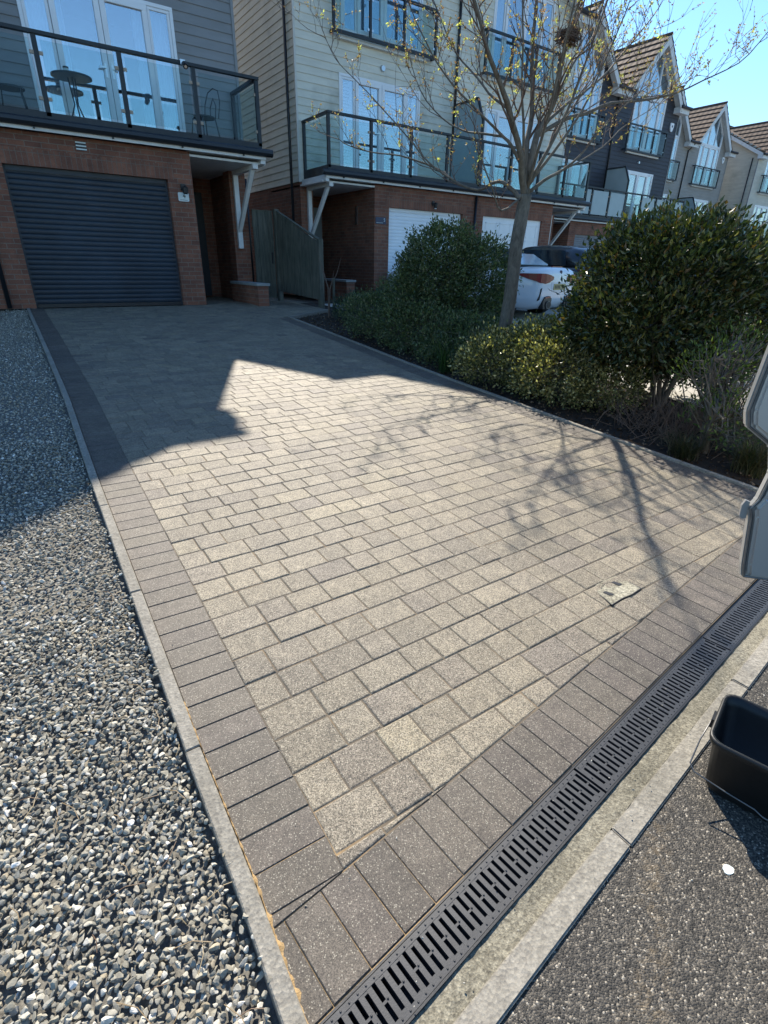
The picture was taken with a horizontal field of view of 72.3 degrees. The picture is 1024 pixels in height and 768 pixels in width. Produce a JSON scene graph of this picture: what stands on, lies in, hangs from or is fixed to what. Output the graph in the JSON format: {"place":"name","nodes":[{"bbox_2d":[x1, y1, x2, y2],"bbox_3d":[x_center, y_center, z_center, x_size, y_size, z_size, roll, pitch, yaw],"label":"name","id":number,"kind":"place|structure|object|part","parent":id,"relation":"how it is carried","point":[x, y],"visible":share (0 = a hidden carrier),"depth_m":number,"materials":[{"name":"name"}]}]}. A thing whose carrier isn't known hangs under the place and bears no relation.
{"place":"outdoors","nodes":[
{"label":"outdoors","id":0,"kind":"place"},
{"bbox_2d":[232,0,484,295],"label":"terraced house","id":1,"kind":"structure","parent":0,"point":[357,211],"depth_m":13.05,"materials":[{"name":"brick"}]},
{"bbox_2d":[313,207,321,239],"bbox_3d":[-2.151,-7.380,14.859,0.920,2.150,0.050,-15,30,-31],"label":"front door","id":2,"kind":"structure","parent":1,"relation":"in","point":[318,232],"depth_m":14.77,"materials":[{"name":"metal"}]},
{"bbox_2d":[338,72,420,175],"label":"french window","id":3,"kind":"structure","parent":1,"relation":"in","point":[380,91],"depth_m":13.35,"materials":[{"name":"glass"}]},
{"bbox_2d":[340,0,422,51],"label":"upper french window","id":4,"kind":"structure","parent":1,"relation":"in","point":[356,22],"depth_m":12.44,"materials":[{"name":"clear glass"}]},
{"bbox_2d":[388,208,460,273],"bbox_3d":[1.071,-6.920,14.133,2.410,2.111,0.044,-15,30,-31],"label":"garage door","id":5,"kind":"structure","parent":1,"relation":"in","point":[399,219],"depth_m":13.60,"materials":[{"name":"white metal"}]},
{"bbox_2d":[0,293,737,830],"bbox_3d":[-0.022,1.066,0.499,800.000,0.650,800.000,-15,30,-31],"label":"ground","id":6,"kind":"structure","parent":0,"point":[290,297],"depth_m":12.73,"materials":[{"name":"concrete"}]},
{"bbox_2d":[0,282,7,308],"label":"terraced house","id":7,"kind":"structure","parent":6,"relation":"on","point":[3,304],"depth_m":8.60,"materials":[{"name":"brick"}]},
{"bbox_2d":[0,0,273,308],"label":"terraced house","id":8,"kind":"structure","parent":6,"relation":"on","point":[130,189],"depth_m":9.27,"materials":[{"name":"brick"}]},
{"bbox_2d":[0,83,27,108],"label":"bistro chair","id":9,"kind":"object","parent":8,"relation":"on","point":[11,87],"visible":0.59,"depth_m":8.23,"materials":[{"name":"grey metal"}]},
{"bbox_2d":[50,70,91,117],"bbox_3d":[-5.082,-6.745,8.694,0.600,0.732,0.600,-15,30,-31],"label":"bistro table","id":10,"kind":"object","parent":8,"relation":"on","point":[69,77],"visible":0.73,"depth_m":8.57,"materials":[{"name":"grey metal"}]},
{"bbox_2d":[2,164,182,307],"bbox_3d":[-4.899,-4.710,9.155,2.440,2.111,0.065,-15,30,-31],"label":"garage door","id":11,"kind":"structure","parent":8,"relation":"in","point":[88,239],"depth_m":9.08,"materials":[{"name":"grey metal"}]},
{"bbox_2d":[16,0,185,131],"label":"french window","id":12,"kind":"structure","parent":8,"relation":"in","point":[153,87],"depth_m":9.53,"materials":[{"name":"glass"}]},
{"bbox_2d":[179,59,187,68],"bbox_3d":[-3.311,-7.382,8.691,0.104,0.145,0.252,-15,30,-31],"label":"security camera","id":13,"kind":"object","parent":8,"relation":"attached to","point":[183,62],"visible":0.99,"depth_m":8.63,"materials":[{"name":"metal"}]},
{"bbox_2d":[194,192,211,295],"bbox_3d":[-4.542,-6.147,12.123,0.920,2.152,0.050,-15,30,-31],"label":"front door","id":14,"kind":"structure","parent":8,"relation":"in","point":[197,196],"depth_m":12.27,"materials":[{"name":"metal"}]},
{"bbox_2d":[192,88,219,136],"bbox_3d":[-3.306,-7.309,9.719,0.440,0.941,0.488,18,30,31],"label":"bistro chair","id":15,"kind":"object","parent":8,"relation":"on","point":[204,117],"visible":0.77,"depth_m":9.73,"materials":[{"name":"grey metal"}]},
{"bbox_2d":[0,309,278,1023],"bbox_3d":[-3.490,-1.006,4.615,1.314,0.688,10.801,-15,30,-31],"label":"gravel","id":16,"kind":"structure","parent":6,"relation":"on","point":[12,955],"depth_m":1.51,"materials":[{"name":"grey gravel"}]},
{"bbox_2d":[27,308,306,1023],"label":"edging","id":17,"kind":"object","parent":6,"relation":"on","point":[284,1000],"visible":0.84,"depth_m":1.50,"materials":[{"name":"concrete"}]},
{"bbox_2d":[230,281,269,305],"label":"brick wall","id":18,"kind":"structure","parent":6,"relation":"on","point":[256,293],"depth_m":10.76,"materials":[{"name":"brown brick"}]},
{"bbox_2d":[316,278,355,300],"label":"brick wall","id":19,"kind":"structure","parent":6,"relation":"on","point":[342,286],"depth_m":12.81,"materials":[{"name":"brown brick"}]},
{"bbox_2d":[288,309,758,491],"bbox_3d":[0.336,-1.917,6.840,1.116,0.685,9.237,-10,27,-23],"label":"bed edging","id":20,"kind":"object","parent":6,"relation":"on","point":[700,469],"visible":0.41,"depth_m":4.89,"materials":[{"name":"concrete"}]},
{"bbox_2d":[296,301,766,487],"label":"planting bed","id":21,"kind":"object","parent":6,"relation":"on","point":[704,463],"visible":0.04,"depth_m":5.26,"materials":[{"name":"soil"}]},
{"bbox_2d":[272,209,324,308],"bbox_3d":[-1.806,-5.341,11.096,0.112,1.900,1.658,-20,33,-38],"label":"wooden fence","id":22,"kind":"object","parent":21,"relation":"on","point":[298,252],"visible":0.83,"depth_m":11.06,"materials":[{"name":"grey wood"}]},
{"bbox_2d":[251,209,276,297],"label":"garden gate","id":23,"kind":"structure","parent":22,"relation":"attached to","point":[262,225],"depth_m":11.42,"materials":[{"name":"grey wood"}]},
{"bbox_2d":[318,255,340,317],"bbox_3d":[-0.998,-4.175,9.776,0.409,1.087,0.157,1,25,-1],"label":"bare sapling","id":24,"kind":"object","parent":21,"relation":"on","point":[332,285],"visible":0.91,"depth_m":9.77,"materials":[{"name":"brown wood"}]},
{"bbox_2d":[328,273,423,322],"bbox_3d":[0.086,-3.812,9.472,1.906,0.971,1.856,-15,30,-31],"label":"dark shrub","id":25,"kind":"object","parent":21,"relation":"on","point":[337,303],"depth_m":9.45,"materials":[{"name":"green plant"}]},
{"bbox_2d":[333,285,499,370],"bbox_3d":[0.524,-2.724,7.593,1.707,1.002,3.126,-15,30,-31],"label":"spreading shrub","id":26,"kind":"object","parent":21,"relation":"on","point":[426,341],"visible":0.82,"depth_m":7.18,"materials":[{"name":"green plant"}]},
{"bbox_2d":[432,341,455,373],"bbox_3d":[0.745,-1.881,6.410,0.414,0.377,0.457,-15,30,-31],"label":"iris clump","id":27,"kind":"object","parent":21,"relation":"on","point":[443,367],"visible":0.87,"depth_m":6.39,"materials":[{"name":"green plant"}]},
{"bbox_2d":[375,212,523,347],"bbox_3d":[0.987,-3.366,7.777,2.361,1.907,1.865,-15,30,-31],"label":"tall evergreen shrub","id":28,"kind":"object","parent":21,"relation":"on","point":[447,274],"visible":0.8,"depth_m":7.36,"materials":[{"name":"green plant"}]},
{"bbox_2d":[273,0,767,366],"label":"bare tree","id":29,"kind":"object","parent":21,"relation":"on","point":[526,159],"visible":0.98,"depth_m":5.96,"materials":[{"name":"brown plant"}]},
{"bbox_2d":[554,14,582,51],"bbox_3d":[1.905,-4.919,5.431,0.287,0.255,0.288,-15,30,-31],"label":"bird nest","id":30,"kind":"object","parent":29,"relation":"on","point":[573,38],"visible":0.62,"depth_m":5.38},
{"bbox_2d":[447,310,659,413],"bbox_3d":[1.730,-1.645,5.650,1.550,1.022,2.238,-15,30,-31],"label":"variegated shrub","id":31,"kind":"object","parent":21,"relation":"on","point":[521,363],"visible":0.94,"depth_m":5.39,"materials":[{"name":"green plant"}]},
{"bbox_2d":[538,190,767,409],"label":"evergreen shrub","id":32,"kind":"object","parent":21,"relation":"on","point":[639,318],"visible":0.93,"depth_m":4.69,"materials":[{"name":"green plant"}]},
{"bbox_2d":[584,380,766,462],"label":"bare undergrowth","id":33,"kind":"object","parent":21,"relation":"on","point":[683,426],"visible":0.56,"depth_m":4.74,"materials":[{"name":"brown plant"}]},
{"bbox_2d":[652,424,733,461],"bbox_3d":[2.430,-0.532,4.213,0.701,0.231,0.644,12,27,22],"label":"grass tuft","id":34,"kind":"object","parent":21,"relation":"on","point":[686,449],"visible":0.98,"depth_m":4.21,"materials":[{"name":"green plant"}]},
{"bbox_2d":[664,304,767,453],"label":"leafy shrub","id":35,"kind":"object","parent":21,"relation":"on","point":[719,398],"visible":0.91,"depth_m":4.10,"materials":[{"name":"green plant"}]},
{"bbox_2d":[698,427,767,479],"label":"grass tuft","id":36,"kind":"object","parent":21,"relation":"on","point":[752,460],"visible":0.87,"depth_m":3.95,"materials":[{"name":"green plant"}]},
{"bbox_2d":[713,317,764,439],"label":"dry stalks","id":37,"kind":"object","parent":21,"relation":"on","point":[736,407],"visible":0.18,"depth_m":4.61,"materials":[{"name":"beige plant"}]},
{"bbox_2d":[718,414,766,455],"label":"grass tuft","id":38,"kind":"object","parent":21,"relation":"on","point":[738,430],"visible":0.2,"depth_m":4.36,"materials":[{"name":"green plant"}]},
{"bbox_2d":[319,579,767,1023],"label":"drainage channel","id":39,"kind":"object","parent":6,"relation":"on","point":[455,925],"visible":0.97,"depth_m":1.41,"materials":[{"name":"black plastic"}]},
{"bbox_2d":[410,611,767,1023],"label":"haunching","id":40,"kind":"object","parent":6,"relation":"on","point":[451,999],"visible":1,"depth_m":1.39,"materials":[{"name":"beige concrete"}]},
{"bbox_2d":[453,634,767,1023],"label":"kerb","id":41,"kind":"structure","parent":6,"relation":"on","point":[499,993],"depth_m":1.34,"materials":[{"name":"concrete"}]},
{"bbox_2d":[30,308,757,1023],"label":"driveway border","id":42,"kind":"object","parent":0,"point":[262,790],"visible":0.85,"depth_m":1.64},
{"bbox_2d":[184,702,308,1023],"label":"spilled sand","id":43,"kind":"structure","parent":42,"relation":"on","point":[281,946],"depth_m":1.24,"materials":[{"name":"beige sand"}]},
{"bbox_2d":[44,297,755,1023],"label":"driveway","id":44,"kind":"structure","parent":0,"point":[178,421],"depth_m":2.90,"materials":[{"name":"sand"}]},
{"bbox_2d":[594,575,641,606],"bbox_3d":[1.083,0.363,2.508,0.254,0.015,0.180,-15,30,-31],"label":"stop tap cover","id":45,"kind":"object","parent":44,"relation":"on","point":[619,591],"visible":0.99,"depth_m":2.48,"materials":[{"name":"beige plastic"}]},
{"bbox_2d":[456,0,599,248],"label":"terraced house","id":46,"kind":"structure","parent":0,"point":[548,202],"depth_m":15.20,"materials":[{"name":"brick"}]},
{"bbox_2d":[481,216,539,248],"bbox_3d":[3.711,-7.612,15.775,2.440,2.070,0.060,-15,30,-31],"label":"garage door","id":47,"kind":"structure","parent":46,"relation":"in","point":[505,225],"depth_m":15.35,"materials":[{"name":"white plastic"}]},
{"bbox_2d":[481,108,539,191],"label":"french window","id":48,"kind":"structure","parent":46,"relation":"in","point":[502,124],"depth_m":15.90,"materials":[{"name":"glass"}]},
{"bbox_2d":[489,0,555,87],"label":"upper french window","id":49,"kind":"structure","parent":46,"relation":"in","point":[501,22],"depth_m":14.87,"materials":[{"name":"glass"}]},
{"bbox_2d":[325,303,761,414],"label":"neighbour paving","id":50,"kind":"structure","parent":0,"point":[519,313],"depth_m":6.67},
{"bbox_2d":[387,246,575,313],"bbox_3d":[2.110,-5.491,12.413,4.526,1.413,1.802,23,33,38],"label":"parked car","id":51,"kind":"object","parent":50,"relation":"on","point":[539,290],"visible":0.37,"depth_m":10.86,"materials":[{"name":"white metal"}]},
{"bbox_3d":[3.106,-5.468,11.386,0.352,0.226,1.242,23,33,38],"label":"window","id":52,"kind":"part","parent":51,"relation":"part of","materials":[{"name":"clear glass"}]},
{"bbox_2d":[522,245,594,295],"bbox_3d":[4.228,-6.330,14.126,1.702,1.468,3.573,-15,30,-31],"label":"parked car","id":53,"kind":"object","parent":50,"relation":"on","point":[559,255],"visible":0.03,"depth_m":12.79,"materials":[{"name":"black"}]},
{"bbox_3d":[3.877,-6.421,13.257,0.200,0.361,1.900,-15,30,-31],"label":"window","id":54,"kind":"part","parent":53,"relation":"part of","materials":[{"name":"black glass"}]},
{"bbox_2d":[551,0,629,247],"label":"terraced house","id":55,"kind":"structure","parent":0,"point":[607,191],"depth_m":21.54,"materials":[{"name":"brick"}]},
{"bbox_2d":[559,158,588,213],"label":"french window","id":56,"kind":"structure","parent":55,"relation":"in","point":[577,174],"depth_m":22.10,"materials":[{"name":"glass"}]},
{"bbox_2d":[567,73,602,139],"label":"upper french window","id":57,"kind":"structure","parent":55,"relation":"in","point":[579,128],"depth_m":21.16,"materials":[{"name":"glass"}]},
{"bbox_2d":[574,235,606,247],"bbox_3d":[8.744,-10.764,22.612,2.380,2.051,0.044,-15,30,-31],"label":"garage door","id":58,"kind":"structure","parent":55,"relation":"in","point":[579,239],"depth_m":22.01,"materials":[{"name":"white metal"}]},
{"bbox_2d":[575,21,605,80],"bbox_3d":[7.668,-17.659,19.890,2.290,1.896,0.197,-15,30,-31],"label":"gable window","id":59,"kind":"structure","parent":55,"relation":"in","point":[583,43],"depth_m":20.19,"materials":[{"name":"glass"}]},
{"bbox_2d":[500,665,767,1023],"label":"road","id":60,"kind":"structure","parent":0,"point":[697,955],"depth_m":1.24,"materials":[{"name":"grey asphalt"}]},
{"bbox_2d":[134,478,764,1019],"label":"loose chippings","id":61,"kind":"object","parent":60,"relation":"on","point":[422,938],"visible":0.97,"depth_m":1.34,"materials":[{"name":"gravel"}]},
{"bbox_2d":[722,864,733,874],"bbox_3d":[0.898,0.933,1.373,0.032,0.002,0.025,-15,30,-31],"label":"splash","id":62,"kind":"object","parent":60,"relation":"on","point":[728,869],"visible":1,"depth_m":1.37,"materials":[{"name":"white paint"}]},
{"bbox_2d":[689,694,767,821],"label":"bucket","id":63,"kind":"object","parent":60,"relation":"on","point":[737,771],"visible":1,"depth_m":1.54,"materials":[{"name":"plastic"}]},
{"bbox_2d":[738,345,767,580],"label":"van","id":64,"kind":"object","parent":60,"relation":"on","point":[753,557],"visible":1,"depth_m":1.79,"materials":[{"name":"silver metal"}]},
{"bbox_3d":[1.649,-0.573,1.439,0.990,1.880,0.057,7,26,13],"label":"rear door","id":65,"kind":"part","parent":64,"relation":"part of","materials":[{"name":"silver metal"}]},
{"bbox_2d":[608,31,692,283],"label":"terraced house","id":66,"kind":"structure","parent":0,"point":[645,158],"depth_m":23.14,"materials":[{"name":"brick"}]},
{"bbox_2d":[625,170,652,218],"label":"french window","id":67,"kind":"structure","parent":66,"relation":"in","point":[640,183],"depth_m":24.61,"materials":[{"name":"glass"}]},
{"bbox_2d":[627,94,666,154],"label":"upper french window","id":68,"kind":"structure","parent":66,"relation":"in","point":[656,122],"depth_m":23.22,"materials":[{"name":"glass"}]},
{"bbox_2d":[637,52,670,101],"bbox_3d":[11.526,-18.717,22.320,2.290,1.896,0.197,-15,30,-31],"label":"gable window","id":69,"kind":"structure","parent":66,"relation":"in","point":[661,80],"depth_m":22.55,"materials":[{"name":"glass"}]},
{"bbox_2d":[583,0,767,126],"label":"sky","id":70,"kind":"structure","parent":0,"point":[744,85],"materials":[{"name":"blue"}]},
{"bbox_2d":[662,85,696,215],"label":"terraced house","id":71,"kind":"structure","parent":0,"point":[683,142],"depth_m":30.04,"materials":[{"name":"brick"}]},
{"bbox_2d":[667,137,678,178],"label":"upper french window","id":72,"kind":"structure","parent":71,"relation":"in","point":[673,155],"depth_m":29.80,"materials":[{"name":"glass"}]},
{"bbox_2d":[675,116,681,137],"bbox_3d":[15.502,-21.505,28.450,2.290,1.896,0.198,-15,30,-31],"label":"gable window","id":73,"kind":"structure","parent":71,"relation":"in","point":[680,118],"depth_m":29.15,"materials":[{"name":"glass"}]},
{"bbox_2d":[677,101,738,275],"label":"terraced house","id":74,"kind":"structure","parent":0,"point":[711,151],"depth_m":31.38,"materials":[{"name":"brick"}]},
{"bbox_2d":[694,199,707,214],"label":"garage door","id":75,"kind":"structure","parent":74,"relation":"in","point":[698,202],"depth_m":32.79,"materials":[{"name":"white plastic"}]},
{"bbox_2d":[692,144,720,186],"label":"upper french window","id":76,"kind":"structure","parent":74,"relation":"in","point":[708,156],"depth_m":31.89,"materials":[{"name":"glass"}]},
{"bbox_2d":[702,116,723,148],"bbox_3d":[19.359,-22.563,30.880,2.290,1.896,0.198,-15,30,-31],"label":"gable window","id":77,"kind":"structure","parent":74,"relation":"in","point":[712,138],"depth_m":31.18,"materials":[{"name":"glass"}]},
{"bbox_2d":[715,121,767,240],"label":"terraced house","id":78,"kind":"structure","parent":0,"point":[745,180],"depth_m":33.85,"materials":[{"name":"brick"}]},
{"bbox_2d":[749,205,767,231],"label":"french window","id":79,"kind":"structure","parent":78,"relation":"in","point":[758,209],"depth_m":35.41,"materials":[{"name":"glass"}]},
{"bbox_2d":[759,161,767,192],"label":"upper french window","id":80,"kind":"structure","parent":78,"relation":"in","point":[765,182],"depth_m":34.26,"materials":[{"name":"glass"}]}
]}

